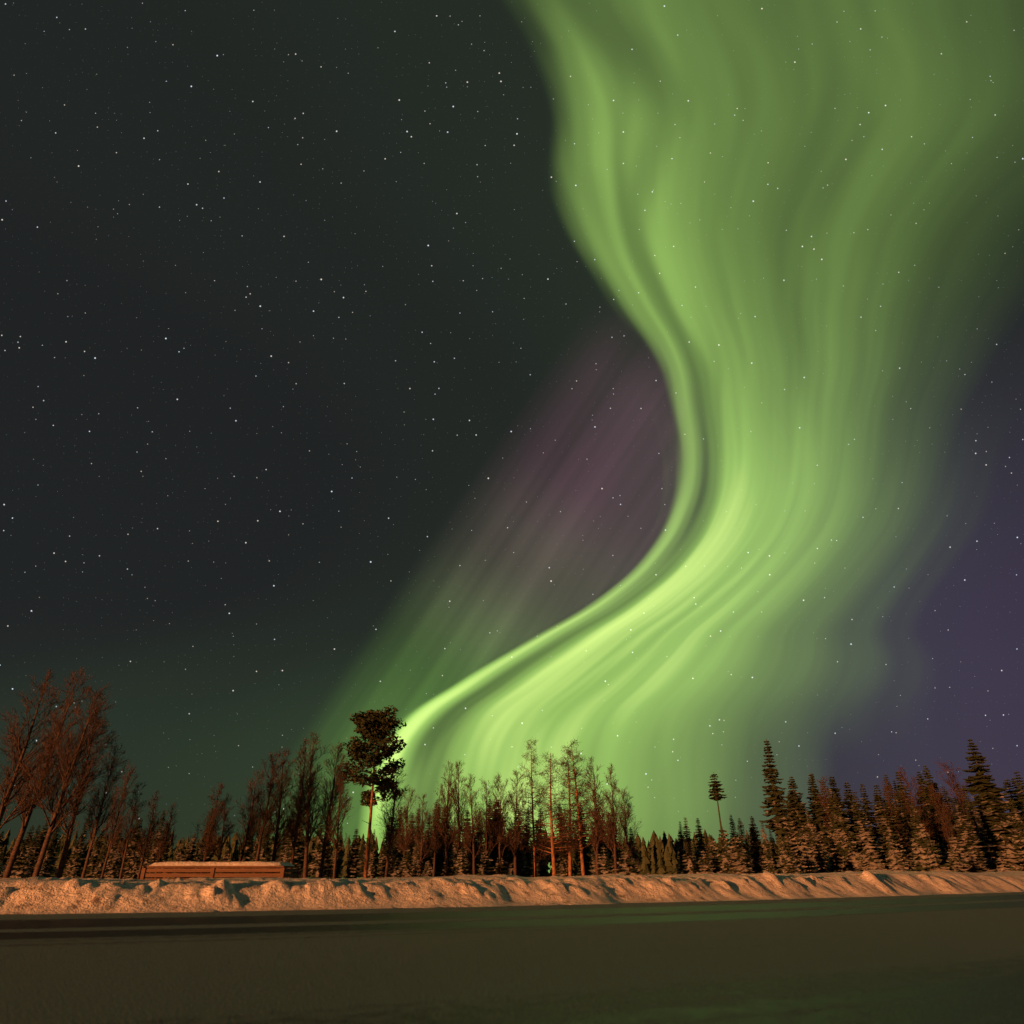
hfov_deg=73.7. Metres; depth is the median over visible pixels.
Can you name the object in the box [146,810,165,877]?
spruce tree
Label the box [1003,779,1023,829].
spruce tree
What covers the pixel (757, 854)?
spruce tree
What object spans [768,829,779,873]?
spruce tree
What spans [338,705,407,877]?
pine tree
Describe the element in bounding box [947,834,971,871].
young spruce tree
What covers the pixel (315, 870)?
spruce tree
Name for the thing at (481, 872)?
young spruce tree
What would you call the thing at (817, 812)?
spruce tree
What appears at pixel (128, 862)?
spruce tree
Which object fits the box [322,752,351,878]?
birch tree
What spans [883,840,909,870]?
young spruce tree
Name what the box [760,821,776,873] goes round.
spruce tree
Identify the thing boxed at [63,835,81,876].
spruce tree
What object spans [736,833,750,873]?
spruce tree
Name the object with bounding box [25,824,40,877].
spruce tree
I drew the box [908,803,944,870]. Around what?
spruce tree
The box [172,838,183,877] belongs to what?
spruce tree
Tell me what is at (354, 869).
spruce tree
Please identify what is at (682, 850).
spruce tree
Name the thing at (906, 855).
spruce tree
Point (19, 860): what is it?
young spruce tree
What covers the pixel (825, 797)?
birch tree
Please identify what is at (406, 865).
young spruce tree
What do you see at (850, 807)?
spruce tree
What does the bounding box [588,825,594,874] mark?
spruce tree
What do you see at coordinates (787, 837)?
spruce tree
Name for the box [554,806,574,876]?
spruce tree
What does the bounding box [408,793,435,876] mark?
birch tree
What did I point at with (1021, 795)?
spruce tree
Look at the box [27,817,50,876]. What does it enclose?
spruce tree
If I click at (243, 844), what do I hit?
birch tree
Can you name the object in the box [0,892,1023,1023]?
icy road
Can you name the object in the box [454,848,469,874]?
young spruce tree
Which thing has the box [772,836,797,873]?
young spruce tree
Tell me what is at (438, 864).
spruce tree
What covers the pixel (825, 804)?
spruce tree
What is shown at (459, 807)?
birch tree
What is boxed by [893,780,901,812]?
spruce tree
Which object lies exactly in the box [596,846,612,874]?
young spruce tree
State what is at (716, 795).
tall conifer tree
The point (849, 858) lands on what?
spruce tree
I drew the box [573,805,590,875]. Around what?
spruce tree
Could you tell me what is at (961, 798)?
spruce tree
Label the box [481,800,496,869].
spruce tree
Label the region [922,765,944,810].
spruce tree
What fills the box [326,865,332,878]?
young spruce tree
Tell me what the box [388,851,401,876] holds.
young spruce tree
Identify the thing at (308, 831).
birch tree
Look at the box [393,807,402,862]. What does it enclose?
spruce tree
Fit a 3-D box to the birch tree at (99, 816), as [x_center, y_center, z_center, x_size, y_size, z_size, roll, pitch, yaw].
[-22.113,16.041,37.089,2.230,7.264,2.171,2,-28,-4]
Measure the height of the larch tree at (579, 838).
10.114 m
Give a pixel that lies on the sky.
(641, 381)
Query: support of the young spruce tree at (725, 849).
on the snow field
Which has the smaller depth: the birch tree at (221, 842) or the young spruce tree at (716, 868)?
the birch tree at (221, 842)
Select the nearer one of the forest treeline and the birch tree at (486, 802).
the birch tree at (486, 802)
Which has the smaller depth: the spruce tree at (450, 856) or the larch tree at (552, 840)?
the larch tree at (552, 840)
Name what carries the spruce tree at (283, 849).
on the snow field
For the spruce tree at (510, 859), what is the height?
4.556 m
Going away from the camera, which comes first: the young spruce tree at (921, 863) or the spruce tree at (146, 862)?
the young spruce tree at (921, 863)
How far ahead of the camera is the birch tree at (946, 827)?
52.95 m
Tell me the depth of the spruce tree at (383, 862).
63.95 m
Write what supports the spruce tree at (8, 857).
on the snowy ground
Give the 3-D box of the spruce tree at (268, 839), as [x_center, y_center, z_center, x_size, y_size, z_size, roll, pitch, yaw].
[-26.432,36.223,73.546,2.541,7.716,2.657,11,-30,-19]
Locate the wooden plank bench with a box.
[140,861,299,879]
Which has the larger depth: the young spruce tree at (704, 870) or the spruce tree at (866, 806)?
the spruce tree at (866, 806)
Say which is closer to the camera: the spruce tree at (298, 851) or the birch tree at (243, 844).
the birch tree at (243, 844)
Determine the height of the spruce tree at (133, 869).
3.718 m
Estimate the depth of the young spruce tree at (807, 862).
45.17 m
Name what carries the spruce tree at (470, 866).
on the snow field
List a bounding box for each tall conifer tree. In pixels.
[708,772,728,870]
[759,739,791,854]
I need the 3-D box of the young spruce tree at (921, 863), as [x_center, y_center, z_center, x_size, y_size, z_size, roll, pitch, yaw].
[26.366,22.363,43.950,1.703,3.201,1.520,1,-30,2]
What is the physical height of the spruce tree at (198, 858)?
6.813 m
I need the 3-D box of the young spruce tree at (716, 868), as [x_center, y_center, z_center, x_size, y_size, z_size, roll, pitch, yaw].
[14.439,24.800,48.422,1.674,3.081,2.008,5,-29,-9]
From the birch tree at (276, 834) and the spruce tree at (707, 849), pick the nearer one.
the birch tree at (276, 834)
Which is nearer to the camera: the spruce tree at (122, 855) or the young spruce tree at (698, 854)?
the young spruce tree at (698, 854)
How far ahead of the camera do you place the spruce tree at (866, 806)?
61.68 m
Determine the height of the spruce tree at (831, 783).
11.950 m
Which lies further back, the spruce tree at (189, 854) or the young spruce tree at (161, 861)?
the spruce tree at (189, 854)
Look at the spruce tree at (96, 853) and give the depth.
72.58 m
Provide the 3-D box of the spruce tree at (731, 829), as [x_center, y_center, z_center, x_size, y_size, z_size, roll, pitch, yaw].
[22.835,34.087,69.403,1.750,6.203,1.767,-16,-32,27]
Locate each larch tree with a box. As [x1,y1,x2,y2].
[512,738,550,876]
[518,752,580,875]
[538,746,597,875]
[547,736,611,875]
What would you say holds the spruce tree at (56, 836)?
on the snow field
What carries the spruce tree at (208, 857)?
on the snow field
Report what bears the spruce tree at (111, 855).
on the snow field
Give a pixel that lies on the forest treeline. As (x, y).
(657, 856)
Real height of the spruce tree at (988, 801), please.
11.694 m
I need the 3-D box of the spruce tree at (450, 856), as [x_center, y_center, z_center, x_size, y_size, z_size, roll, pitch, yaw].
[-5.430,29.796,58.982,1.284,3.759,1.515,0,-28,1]
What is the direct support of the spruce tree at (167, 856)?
on the snow field
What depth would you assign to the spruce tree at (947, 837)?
62.45 m
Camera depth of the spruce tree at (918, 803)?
64.97 m
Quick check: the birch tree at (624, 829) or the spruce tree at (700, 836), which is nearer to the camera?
the birch tree at (624, 829)
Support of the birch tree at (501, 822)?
on the snow field
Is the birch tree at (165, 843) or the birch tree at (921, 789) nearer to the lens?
the birch tree at (165, 843)
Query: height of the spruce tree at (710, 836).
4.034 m
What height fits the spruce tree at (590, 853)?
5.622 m
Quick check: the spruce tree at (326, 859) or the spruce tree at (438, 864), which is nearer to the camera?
the spruce tree at (326, 859)
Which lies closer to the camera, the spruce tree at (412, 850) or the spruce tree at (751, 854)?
the spruce tree at (751, 854)
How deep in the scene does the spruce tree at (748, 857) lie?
58.76 m
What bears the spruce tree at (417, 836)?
on the snow field
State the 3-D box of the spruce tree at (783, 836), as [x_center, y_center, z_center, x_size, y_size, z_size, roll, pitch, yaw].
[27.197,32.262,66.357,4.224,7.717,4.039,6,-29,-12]
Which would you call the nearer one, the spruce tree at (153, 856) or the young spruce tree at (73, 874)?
the young spruce tree at (73, 874)
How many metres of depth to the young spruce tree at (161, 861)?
43.83 m
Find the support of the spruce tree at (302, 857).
on the snow field
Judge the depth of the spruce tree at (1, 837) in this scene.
64.77 m
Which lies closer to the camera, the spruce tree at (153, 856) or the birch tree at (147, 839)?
the birch tree at (147, 839)
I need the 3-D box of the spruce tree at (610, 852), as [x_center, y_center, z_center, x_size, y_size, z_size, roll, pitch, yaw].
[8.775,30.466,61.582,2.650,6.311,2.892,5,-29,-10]
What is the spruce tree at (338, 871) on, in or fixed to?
on the snow field
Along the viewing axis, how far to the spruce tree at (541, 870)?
64.31 m
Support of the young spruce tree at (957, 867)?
on the snow field
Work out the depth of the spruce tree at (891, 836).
60.95 m
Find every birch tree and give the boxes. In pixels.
[0,666,94,877]
[0,668,65,828]
[14,683,115,876]
[41,701,131,877]
[81,740,126,877]
[99,763,137,878]
[115,781,146,878]
[133,790,163,878]
[146,802,179,877]
[190,781,225,877]
[205,794,235,861]
[234,767,268,877]
[245,749,290,877]
[254,747,297,877]
[281,739,322,877]
[285,731,344,877]
[296,741,350,877]
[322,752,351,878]
[374,766,413,876]
[393,788,417,876]
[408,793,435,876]
[426,784,446,876]
[432,762,469,875]
[447,759,478,872]
[457,775,489,874]
[474,776,498,864]
[481,773,520,874]
[495,769,532,874]
[580,757,614,874]
[590,763,631,872]
[603,785,640,871]
[816,776,858,847]
[872,778,911,861]
[895,765,932,850]
[927,783,960,861]
[933,757,984,831]
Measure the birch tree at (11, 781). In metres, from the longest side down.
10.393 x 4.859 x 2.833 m
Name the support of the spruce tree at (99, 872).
on the snow field
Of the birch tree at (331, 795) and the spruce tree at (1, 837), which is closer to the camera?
the birch tree at (331, 795)
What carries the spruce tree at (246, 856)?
on the snow field
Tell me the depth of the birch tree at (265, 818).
46.04 m
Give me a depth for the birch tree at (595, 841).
49.34 m
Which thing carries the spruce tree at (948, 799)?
on the snow field
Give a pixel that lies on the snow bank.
(45, 895)
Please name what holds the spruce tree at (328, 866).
on the snow field
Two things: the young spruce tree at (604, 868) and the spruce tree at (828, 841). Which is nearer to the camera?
the young spruce tree at (604, 868)
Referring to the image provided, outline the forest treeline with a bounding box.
[1,829,880,877]
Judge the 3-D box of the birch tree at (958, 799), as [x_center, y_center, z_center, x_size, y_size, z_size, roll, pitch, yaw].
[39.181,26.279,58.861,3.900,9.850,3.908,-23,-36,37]
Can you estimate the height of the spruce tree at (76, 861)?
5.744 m
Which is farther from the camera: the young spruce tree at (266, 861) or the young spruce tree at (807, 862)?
the young spruce tree at (266, 861)
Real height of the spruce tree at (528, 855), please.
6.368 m
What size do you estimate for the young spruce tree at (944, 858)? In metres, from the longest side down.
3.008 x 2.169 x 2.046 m
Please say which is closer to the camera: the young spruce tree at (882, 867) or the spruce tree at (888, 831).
the young spruce tree at (882, 867)
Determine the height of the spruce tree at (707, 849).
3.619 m
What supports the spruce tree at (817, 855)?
on the snow field
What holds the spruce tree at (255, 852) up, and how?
on the snow field
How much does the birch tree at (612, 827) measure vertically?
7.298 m
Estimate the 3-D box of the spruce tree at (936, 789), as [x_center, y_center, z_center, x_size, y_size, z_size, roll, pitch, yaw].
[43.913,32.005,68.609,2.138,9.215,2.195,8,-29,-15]
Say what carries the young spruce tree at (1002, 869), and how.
on the snow field
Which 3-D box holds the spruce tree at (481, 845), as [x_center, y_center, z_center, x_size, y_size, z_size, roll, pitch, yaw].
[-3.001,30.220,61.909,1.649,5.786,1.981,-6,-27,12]
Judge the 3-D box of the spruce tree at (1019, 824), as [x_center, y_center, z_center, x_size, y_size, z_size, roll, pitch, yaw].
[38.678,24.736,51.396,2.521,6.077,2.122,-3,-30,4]
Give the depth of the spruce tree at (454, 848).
65.46 m
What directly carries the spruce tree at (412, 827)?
on the snow field
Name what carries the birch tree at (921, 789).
on the snow field
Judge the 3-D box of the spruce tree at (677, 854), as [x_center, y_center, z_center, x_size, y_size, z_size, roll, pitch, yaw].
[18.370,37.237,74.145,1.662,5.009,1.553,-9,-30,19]
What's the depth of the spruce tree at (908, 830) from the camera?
63.21 m
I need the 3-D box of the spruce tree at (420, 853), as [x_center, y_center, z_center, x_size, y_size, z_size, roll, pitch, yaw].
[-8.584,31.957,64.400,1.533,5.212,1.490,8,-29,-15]
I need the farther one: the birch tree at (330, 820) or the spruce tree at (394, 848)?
the spruce tree at (394, 848)
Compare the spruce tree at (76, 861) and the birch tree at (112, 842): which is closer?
the birch tree at (112, 842)
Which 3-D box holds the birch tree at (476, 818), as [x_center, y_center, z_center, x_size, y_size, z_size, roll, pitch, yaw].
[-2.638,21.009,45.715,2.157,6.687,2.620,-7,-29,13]
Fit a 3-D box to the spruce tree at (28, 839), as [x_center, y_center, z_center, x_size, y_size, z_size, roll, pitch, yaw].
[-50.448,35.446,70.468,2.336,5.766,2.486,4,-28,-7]
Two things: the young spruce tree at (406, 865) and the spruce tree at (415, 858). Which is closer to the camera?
the young spruce tree at (406, 865)
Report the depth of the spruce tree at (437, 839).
71.15 m
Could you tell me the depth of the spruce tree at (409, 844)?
72.86 m
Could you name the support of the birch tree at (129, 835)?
on the snow field
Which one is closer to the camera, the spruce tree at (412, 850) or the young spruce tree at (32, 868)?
the young spruce tree at (32, 868)
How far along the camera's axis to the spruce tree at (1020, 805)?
68.98 m
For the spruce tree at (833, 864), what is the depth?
52.75 m
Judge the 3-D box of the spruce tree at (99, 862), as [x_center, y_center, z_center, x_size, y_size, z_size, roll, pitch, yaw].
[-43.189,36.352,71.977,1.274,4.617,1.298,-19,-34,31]
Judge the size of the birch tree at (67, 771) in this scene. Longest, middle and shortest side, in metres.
9.928 x 4.521 x 4.065 m
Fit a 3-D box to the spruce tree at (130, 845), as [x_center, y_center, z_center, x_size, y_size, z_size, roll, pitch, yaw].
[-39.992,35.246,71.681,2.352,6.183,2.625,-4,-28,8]
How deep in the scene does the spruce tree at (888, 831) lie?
51.70 m
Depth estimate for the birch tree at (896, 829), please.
57.42 m
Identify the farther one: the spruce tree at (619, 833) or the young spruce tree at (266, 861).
the spruce tree at (619, 833)
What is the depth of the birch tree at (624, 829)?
47.28 m
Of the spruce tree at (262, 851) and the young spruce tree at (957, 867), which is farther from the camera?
the spruce tree at (262, 851)
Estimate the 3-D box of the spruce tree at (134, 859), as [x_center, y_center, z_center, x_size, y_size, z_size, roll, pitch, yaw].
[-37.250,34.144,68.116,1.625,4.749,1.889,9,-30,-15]
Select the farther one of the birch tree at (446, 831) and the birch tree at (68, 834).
the birch tree at (446, 831)
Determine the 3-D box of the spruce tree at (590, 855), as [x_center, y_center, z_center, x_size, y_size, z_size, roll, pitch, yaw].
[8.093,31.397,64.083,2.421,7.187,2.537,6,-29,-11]
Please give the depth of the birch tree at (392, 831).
51.40 m
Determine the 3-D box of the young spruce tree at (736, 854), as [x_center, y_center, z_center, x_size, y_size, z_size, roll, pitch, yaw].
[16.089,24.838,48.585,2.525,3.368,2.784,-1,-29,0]
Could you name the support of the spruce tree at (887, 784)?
on the snow field
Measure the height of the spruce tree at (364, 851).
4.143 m
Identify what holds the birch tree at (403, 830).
on the snow field
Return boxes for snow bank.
[0,870,1023,913]
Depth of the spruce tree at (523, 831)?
72.10 m
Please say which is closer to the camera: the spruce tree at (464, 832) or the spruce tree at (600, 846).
the spruce tree at (600, 846)
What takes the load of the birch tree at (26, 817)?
on the snowy ground
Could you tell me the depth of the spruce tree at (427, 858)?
59.23 m
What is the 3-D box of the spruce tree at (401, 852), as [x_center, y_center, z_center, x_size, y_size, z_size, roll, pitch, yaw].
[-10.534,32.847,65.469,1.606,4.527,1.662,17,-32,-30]
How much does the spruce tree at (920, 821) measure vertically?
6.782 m
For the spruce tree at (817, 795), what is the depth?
72.67 m
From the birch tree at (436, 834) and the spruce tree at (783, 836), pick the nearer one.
the birch tree at (436, 834)
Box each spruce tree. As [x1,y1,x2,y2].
[0,832,3,855]
[0,843,29,878]
[0,852,4,876]
[3,829,20,875]
[13,826,34,870]
[17,852,31,877]
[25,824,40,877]
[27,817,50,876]
[28,856,42,877]
[39,834,55,877]
[46,817,61,876]
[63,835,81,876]
[64,818,88,877]
[69,869,76,877]
[81,827,104,877]
[91,833,109,877]
[95,835,116,877]
[98,825,123,878]
[104,841,121,878]
[116,818,142,878]
[116,839,125,877]
[124,816,139,868]
[125,830,145,878]
[126,840,142,878]
[135,820,154,877]
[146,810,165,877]
[149,854,164,877]
[160,822,170,877]
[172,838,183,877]
[180,835,198,877]
[194,806,214,877]
[198,819,216,877]
[223,849,233,877]
[238,809,253,877]
[250,834,260,877]
[259,831,266,861]
[260,816,273,861]
[262,854,269,877]
[275,811,301,877]
[277,818,304,877]
[278,838,289,877]
[298,835,304,876]
[308,816,325,877]
[320,830,332,878]
[324,832,331,877]
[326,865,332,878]
[332,825,343,877]
[344,829,362,878]
[360,839,369,877]
[367,829,376,877]
[376,809,399,875]
[376,820,393,877]
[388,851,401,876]
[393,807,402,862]
[396,834,405,873]
[396,850,415,877]
[400,824,414,859]
[408,810,420,872]
[408,813,415,851]
[409,844,418,876]
[411,819,424,870]
[416,813,436,876]
[416,826,424,876]
[422,861,433,876]
[430,803,442,867]
[431,814,445,876]
[438,828,457,876]
[441,835,455,875]
[442,818,460,875]
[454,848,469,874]
[457,810,471,871]
[462,819,470,872]
[463,825,482,874]
[476,814,483,863]
[476,849,495,874]
[478,865,484,874]
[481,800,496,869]
[487,800,517,874]
[494,858,507,874]
[505,827,513,874]
[508,815,528,876]
[513,804,524,860]
[521,817,533,876]
[528,807,549,876]
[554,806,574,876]
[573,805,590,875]
[587,806,597,867]
[588,822,593,874]
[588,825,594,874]
[592,815,610,874]
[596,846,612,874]
[605,813,623,871]
[610,851,619,873]
[612,844,637,874]
[617,832,624,872]
[628,827,642,873]
[675,830,686,872]
[676,823,688,873]
[682,818,697,873]
[692,818,707,861]
[693,848,710,871]
[696,851,714,873]
[704,836,711,869]
[706,838,726,873]
[709,835,717,865]
[715,826,738,873]
[725,836,751,873]
[729,815,737,860]
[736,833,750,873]
[737,818,749,866]
[744,840,754,873]
[748,816,766,873]
[749,831,756,870]
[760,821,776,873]
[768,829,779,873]
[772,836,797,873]
[775,803,789,873]
[776,841,802,873]
[780,814,796,863]
[782,777,830,872]
[793,832,817,873]
[799,849,818,873]
[805,809,830,872]
[806,775,834,863]
[809,773,826,834]
[819,782,835,848]
[824,789,860,871]
[824,823,835,861]
[828,777,847,816]
[830,794,864,871]
[840,782,865,862]
[852,790,891,870]
[859,784,887,868]
[872,784,910,870]
[873,794,913,867]
[876,860,886,869]
[882,788,914,868]
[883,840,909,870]
[884,775,904,823]
[893,770,928,870]
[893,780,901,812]
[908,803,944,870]
[911,835,934,871]
[915,798,925,822]
[916,772,948,857]
[916,808,941,868]
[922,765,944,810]
[923,807,948,868]
[926,837,949,870]
[933,783,954,843]
[936,844,951,870]
[940,807,953,868]
[941,784,967,867]
[944,848,968,871]
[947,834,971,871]
[951,797,994,872]
[957,784,969,821]
[961,739,1023,870]
[964,794,998,871]
[995,851,1012,871]
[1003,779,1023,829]
[1008,798,1023,870]
[1010,778,1023,820]
[1013,769,1023,814]
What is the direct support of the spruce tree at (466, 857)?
on the snow field
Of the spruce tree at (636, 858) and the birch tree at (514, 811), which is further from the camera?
the spruce tree at (636, 858)
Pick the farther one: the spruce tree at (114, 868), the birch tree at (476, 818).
the spruce tree at (114, 868)
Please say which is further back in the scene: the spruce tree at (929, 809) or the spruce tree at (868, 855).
the spruce tree at (929, 809)
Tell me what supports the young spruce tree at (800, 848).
on the snow field
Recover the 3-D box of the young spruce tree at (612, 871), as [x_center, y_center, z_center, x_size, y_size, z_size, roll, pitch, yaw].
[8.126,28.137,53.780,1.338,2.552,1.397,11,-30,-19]
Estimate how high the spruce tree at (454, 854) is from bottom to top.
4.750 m
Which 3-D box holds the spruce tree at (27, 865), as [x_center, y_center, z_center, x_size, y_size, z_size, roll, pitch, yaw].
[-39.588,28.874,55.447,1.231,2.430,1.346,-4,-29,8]
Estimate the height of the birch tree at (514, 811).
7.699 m
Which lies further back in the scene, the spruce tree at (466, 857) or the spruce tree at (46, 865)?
the spruce tree at (466, 857)
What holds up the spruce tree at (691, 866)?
on the snow field
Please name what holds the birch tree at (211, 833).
on the snow field
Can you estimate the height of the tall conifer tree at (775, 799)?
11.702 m
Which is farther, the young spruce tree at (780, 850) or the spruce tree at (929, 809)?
the spruce tree at (929, 809)
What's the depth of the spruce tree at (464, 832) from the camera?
74.61 m
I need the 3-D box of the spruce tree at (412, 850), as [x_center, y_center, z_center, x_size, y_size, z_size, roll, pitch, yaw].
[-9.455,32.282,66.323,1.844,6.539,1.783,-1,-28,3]
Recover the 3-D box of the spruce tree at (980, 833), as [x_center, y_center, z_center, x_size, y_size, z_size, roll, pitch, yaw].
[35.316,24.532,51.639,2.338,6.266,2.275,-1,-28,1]
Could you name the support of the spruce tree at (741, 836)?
on the snow field
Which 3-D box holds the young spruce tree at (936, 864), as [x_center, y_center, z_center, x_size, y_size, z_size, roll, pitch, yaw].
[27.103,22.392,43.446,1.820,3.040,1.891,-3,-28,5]
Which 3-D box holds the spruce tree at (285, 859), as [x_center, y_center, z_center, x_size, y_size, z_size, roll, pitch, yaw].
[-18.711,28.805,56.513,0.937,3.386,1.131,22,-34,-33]
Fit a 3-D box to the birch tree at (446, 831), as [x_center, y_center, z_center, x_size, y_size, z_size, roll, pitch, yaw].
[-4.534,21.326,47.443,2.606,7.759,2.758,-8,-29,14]
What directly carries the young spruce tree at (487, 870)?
on the snow field
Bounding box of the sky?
[0,0,1023,878]
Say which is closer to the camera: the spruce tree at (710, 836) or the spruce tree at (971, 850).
the spruce tree at (971, 850)
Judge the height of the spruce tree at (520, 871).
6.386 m
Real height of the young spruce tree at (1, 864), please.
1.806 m
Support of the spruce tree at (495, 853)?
on the snow field
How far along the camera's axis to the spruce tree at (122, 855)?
69.27 m
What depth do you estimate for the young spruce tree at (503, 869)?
46.61 m
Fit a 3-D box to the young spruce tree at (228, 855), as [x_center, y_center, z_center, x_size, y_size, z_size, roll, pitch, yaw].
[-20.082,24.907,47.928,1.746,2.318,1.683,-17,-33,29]
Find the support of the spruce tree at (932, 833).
on the snow field
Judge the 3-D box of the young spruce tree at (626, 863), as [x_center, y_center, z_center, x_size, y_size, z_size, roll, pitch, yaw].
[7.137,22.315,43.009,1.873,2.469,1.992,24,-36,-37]
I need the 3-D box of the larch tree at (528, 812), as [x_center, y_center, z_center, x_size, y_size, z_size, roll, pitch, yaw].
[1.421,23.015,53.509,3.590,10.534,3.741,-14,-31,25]
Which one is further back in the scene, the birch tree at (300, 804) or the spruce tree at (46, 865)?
the spruce tree at (46, 865)
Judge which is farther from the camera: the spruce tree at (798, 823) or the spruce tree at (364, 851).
the spruce tree at (364, 851)
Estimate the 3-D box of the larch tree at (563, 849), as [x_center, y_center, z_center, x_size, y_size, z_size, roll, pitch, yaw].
[4.405,24.009,54.807,5.513,10.016,5.114,-1,-27,4]
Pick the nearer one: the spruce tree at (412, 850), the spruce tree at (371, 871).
the spruce tree at (371, 871)
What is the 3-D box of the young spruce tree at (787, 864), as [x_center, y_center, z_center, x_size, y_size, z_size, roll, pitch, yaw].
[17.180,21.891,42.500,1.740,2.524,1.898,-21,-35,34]
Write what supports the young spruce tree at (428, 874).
on the snow field

